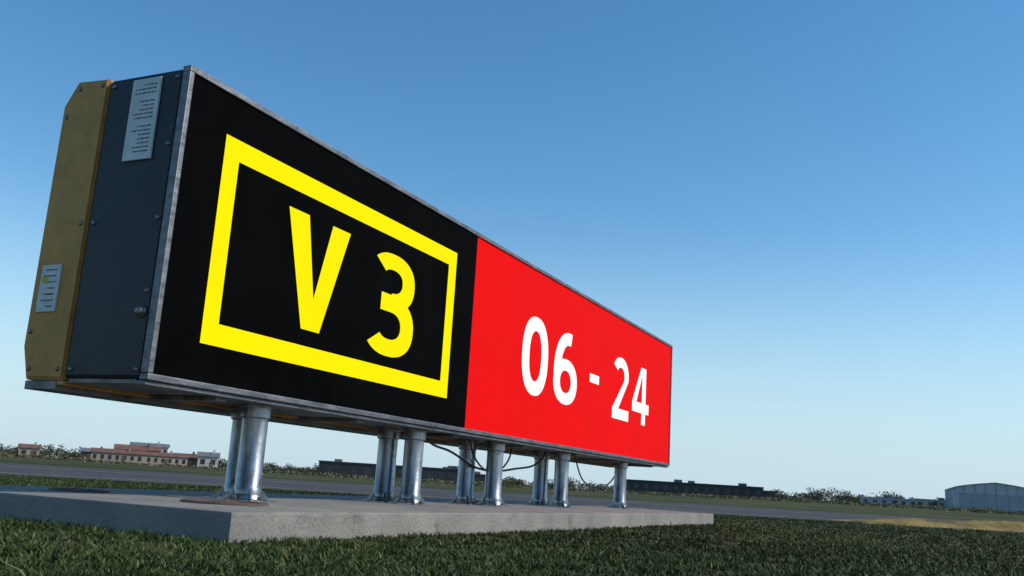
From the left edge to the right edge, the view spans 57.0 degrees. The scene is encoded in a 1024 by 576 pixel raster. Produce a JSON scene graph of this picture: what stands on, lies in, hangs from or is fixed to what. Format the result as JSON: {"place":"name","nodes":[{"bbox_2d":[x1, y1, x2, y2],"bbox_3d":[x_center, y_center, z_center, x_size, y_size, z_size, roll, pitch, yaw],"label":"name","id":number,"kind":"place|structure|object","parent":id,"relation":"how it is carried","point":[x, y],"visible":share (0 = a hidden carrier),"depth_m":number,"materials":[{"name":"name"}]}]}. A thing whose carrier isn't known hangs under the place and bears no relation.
{"place":"outdoors","nodes":[
{"label":"outdoors","id":0,"kind":"place"},
{"bbox_2d":[114,444,161,451],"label":"roof","id":1,"kind":"structure","parent":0,"point":[135,447],"depth_m":309.46,"materials":[{"name":"tile"}]},
{"bbox_2d":[130,442,169,447],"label":"roof","id":2,"kind":"structure","parent":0,"point":[151,444],"depth_m":320.16,"materials":[{"name":"grey metal"}]},
{"bbox_2d":[0,456,1023,575],"bbox_3d":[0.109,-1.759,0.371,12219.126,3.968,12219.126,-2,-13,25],"label":"ground","id":3,"kind":"structure","parent":0,"point":[895,511],"depth_m":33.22,"materials":[{"name":"green plant"}]},
{"bbox_2d":[18,447,39,457],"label":"walls","id":4,"kind":"structure","parent":3,"relation":"on","point":[28,451],"depth_m":298.97,"materials":[{"name":"white paint"}]},
{"bbox_2d":[21,450,36,454],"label":"windows","id":5,"kind":"structure","parent":4,"relation":"attached to","point":[24,452],"depth_m":298.45,"materials":[{"name":"grey glass"}]},
{"bbox_2d":[18,443,41,448],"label":"roof","id":6,"kind":"structure","parent":4,"relation":"on","point":[20,445],"depth_m":300.47,"materials":[{"name":"tile"}]},
{"bbox_2d":[80,451,90,458],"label":"walls","id":7,"kind":"structure","parent":3,"relation":"on","point":[87,453],"depth_m":296.94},
{"bbox_2d":[79,447,90,451],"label":"roof","id":8,"kind":"structure","parent":7,"relation":"on","point":[85,449],"depth_m":298.26,"materials":[{"name":"grey metal"}]},
{"bbox_2d":[90,452,143,463],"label":"walls","id":9,"kind":"structure","parent":3,"relation":"on","point":[120,455],"depth_m":289.43,"materials":[{"name":"beige paint"}]},
{"bbox_2d":[93,454,140,460],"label":"windows","id":10,"kind":"structure","parent":9,"relation":"attached to","point":[116,458],"depth_m":289.17,"materials":[{"name":"grey glass"}]},
{"bbox_2d":[90,447,144,454],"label":"roof","id":11,"kind":"structure","parent":9,"relation":"on","point":[121,451],"depth_m":291.28,"materials":[{"name":"tile"}]},
{"bbox_2d":[143,455,187,465],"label":"walls","id":12,"kind":"structure","parent":3,"relation":"on","point":[160,458],"depth_m":297.69,"materials":[{"name":"beige paint"}]},
{"bbox_2d":[147,457,185,463],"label":"windows","id":13,"kind":"structure","parent":12,"relation":"attached to","point":[169,460],"depth_m":297.88,"materials":[{"name":"grey glass"}]},
{"bbox_2d":[145,451,188,457],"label":"roof","id":14,"kind":"structure","parent":12,"relation":"on","point":[166,454],"depth_m":300.16,"materials":[{"name":"tile"}]},
{"bbox_2d":[187,458,197,466],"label":"walls","id":15,"kind":"structure","parent":3,"relation":"on","point":[190,460],"depth_m":307.40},
{"bbox_2d":[176,453,197,457],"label":"roof","id":16,"kind":"structure","parent":15,"relation":"on","point":[192,456],"depth_m":309.80,"materials":[{"name":"tile"}]},
{"bbox_2d":[197,456,218,467],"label":"walls","id":17,"kind":"structure","parent":3,"relation":"on","point":[208,460],"depth_m":285.87,"materials":[{"name":"white paint"}]},
{"bbox_2d":[200,459,215,464],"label":"windows","id":18,"kind":"structure","parent":17,"relation":"attached to","point":[202,461],"depth_m":285.55,"materials":[{"name":"grey glass"}]},
{"bbox_2d":[197,451,220,457],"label":"roof","id":19,"kind":"structure","parent":17,"relation":"on","point":[208,454],"depth_m":287.53,"materials":[{"name":"grey metal"}]},
{"bbox_2d":[0,485,713,542],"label":"concrete slab","id":20,"kind":"structure","parent":3,"relation":"on","point":[169,512],"depth_m":2.94,"materials":[{"name":"grey concrete"}]},
{"bbox_2d":[48,487,109,492],"bbox_3d":[-1.507,0.704,3.284,0.200,0.007,0.200,-2,-13,25],"label":"rusty cover","id":21,"kind":"object","parent":20,"relation":"on","point":[78,490],"visible":1,"depth_m":3.22,"materials":[{"name":"grey metal"}]},
{"bbox_2d":[180,499,268,505],"bbox_3d":[-0.904,0.675,2.969,0.270,0.007,0.270,-2,-13,25],"label":"rusty cover","id":22,"kind":"object","parent":20,"relation":"on","point":[226,502],"visible":1,"depth_m":2.90,"materials":[{"name":"metal"}]},
{"bbox_2d":[24,65,672,508],"bbox_3d":[-0.124,0.554,5.435,0.558,1.355,5.658,-2,-13,25],"label":"airport taxiway sign","id":23,"kind":"object","parent":20,"relation":"on","point":[250,267],"visible":0.99,"depth_m":3.48,"materials":[{"name":"metal"}]},
{"bbox_2d":[318,462,457,480],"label":"walls","id":24,"kind":"structure","parent":3,"relation":"on","point":[369,469],"depth_m":291.32,"materials":[{"name":"beige paint"}]},
{"bbox_2d":[322,465,451,478],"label":"windows","id":25,"kind":"structure","parent":24,"relation":"attached to","point":[362,471],"depth_m":291.50,"materials":[{"name":"black glass"}]},
{"bbox_2d":[318,460,457,469],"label":"roof","id":26,"kind":"structure","parent":24,"relation":"on","point":[375,464],"depth_m":291.56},
{"bbox_2d":[335,459,457,468],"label":"roof units","id":27,"kind":"object","parent":26,"relation":"on","point":[449,467],"visible":0.53,"depth_m":299.30},
{"bbox_2d":[0,444,937,502],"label":"distant trees","id":28,"kind":"object","parent":3,"relation":"on","point":[815,495],"visible":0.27,"depth_m":339.49,"materials":[{"name":"green plant"}]},
{"bbox_2d":[474,475,484,482],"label":"walls","id":29,"kind":"structure","parent":3,"relation":"on","point":[477,478],"depth_m":323.43,"materials":[{"name":"grey"}]},
{"bbox_2d":[0,463,971,521],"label":"taxiway","id":30,"kind":"structure","parent":3,"relation":"on","point":[148,477],"depth_m":15.64,"materials":[{"name":"grey asphalt"}]},
{"bbox_2d":[1,466,886,519],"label":"taxiway markings","id":31,"kind":"object","parent":30,"relation":"on","point":[425,490],"visible":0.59,"depth_m":12.57,"materials":[{"name":"paint"}]},
{"bbox_2d":[0,452,1023,514],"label":"distant scrub","id":32,"kind":"object","parent":3,"relation":"on","point":[703,495],"visible":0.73,"depth_m":155.02,"materials":[{"name":"green plant"}]},
{"bbox_2d":[626,481,762,496],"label":"walls","id":33,"kind":"structure","parent":3,"relation":"on","point":[691,488],"depth_m":298.21,"materials":[{"name":"grey"}]},
{"bbox_2d":[626,483,759,495],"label":"windows","id":34,"kind":"structure","parent":33,"relation":"attached to","point":[696,489],"depth_m":297.79,"materials":[{"name":"black glass"}]},
{"bbox_2d":[626,479,763,488],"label":"roof","id":35,"kind":"structure","parent":33,"relation":"on","point":[694,483],"depth_m":297.95,"materials":[{"name":"grey"}]},
{"bbox_2d":[674,479,746,485],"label":"roof units","id":36,"kind":"object","parent":35,"relation":"on","point":[739,484],"visible":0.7,"depth_m":303.63},
{"bbox_2d":[763,492,774,497],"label":"walls","id":37,"kind":"structure","parent":3,"relation":"on","point":[767,493],"depth_m":311.65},
{"bbox_2d":[860,495,914,505],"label":"annex","id":38,"kind":"object","parent":3,"relation":"on","point":[885,499],"visible":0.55,"depth_m":300.28,"materials":[{"name":"grey metal"}]},
{"bbox_2d":[863,499,914,504],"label":"windows","id":39,"kind":"structure","parent":38,"relation":"in","point":[864,500],"depth_m":300.30,"materials":[{"name":"black glass"}]},
{"bbox_2d":[837,518,1023,531],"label":"dry grass patch","id":40,"kind":"object","parent":3,"relation":"on","point":[1012,526],"visible":0.91,"depth_m":12.65,"materials":[{"name":"beige plant"}]},
{"bbox_2d":[914,498,946,506],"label":"annex","id":41,"kind":"object","parent":3,"relation":"on","point":[938,502],"visible":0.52,"depth_m":290.86,"materials":[{"name":"grey metal"}]},
{"bbox_2d":[918,502,943,505],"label":"windows","id":42,"kind":"structure","parent":41,"relation":"in","point":[929,503],"depth_m":290.64,"materials":[{"name":"grey glass"}]},
{"bbox_2d":[944,482,1023,511],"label":"aircraft hangar","id":43,"kind":"structure","parent":3,"relation":"on","point":[1000,496],"depth_m":262.57,"materials":[{"name":"grey metal"}]},
{"bbox_2d":[960,493,1023,511],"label":"sliding doors","id":44,"kind":"structure","parent":43,"relation":"in","point":[987,501],"depth_m":261.74,"materials":[{"name":"metal"}]},
{"bbox_2d":[0,0,1023,500],"label":"sky","id":45,"kind":"structure","parent":0,"point":[817,205],"materials":[{"name":"blue"}]}
]}

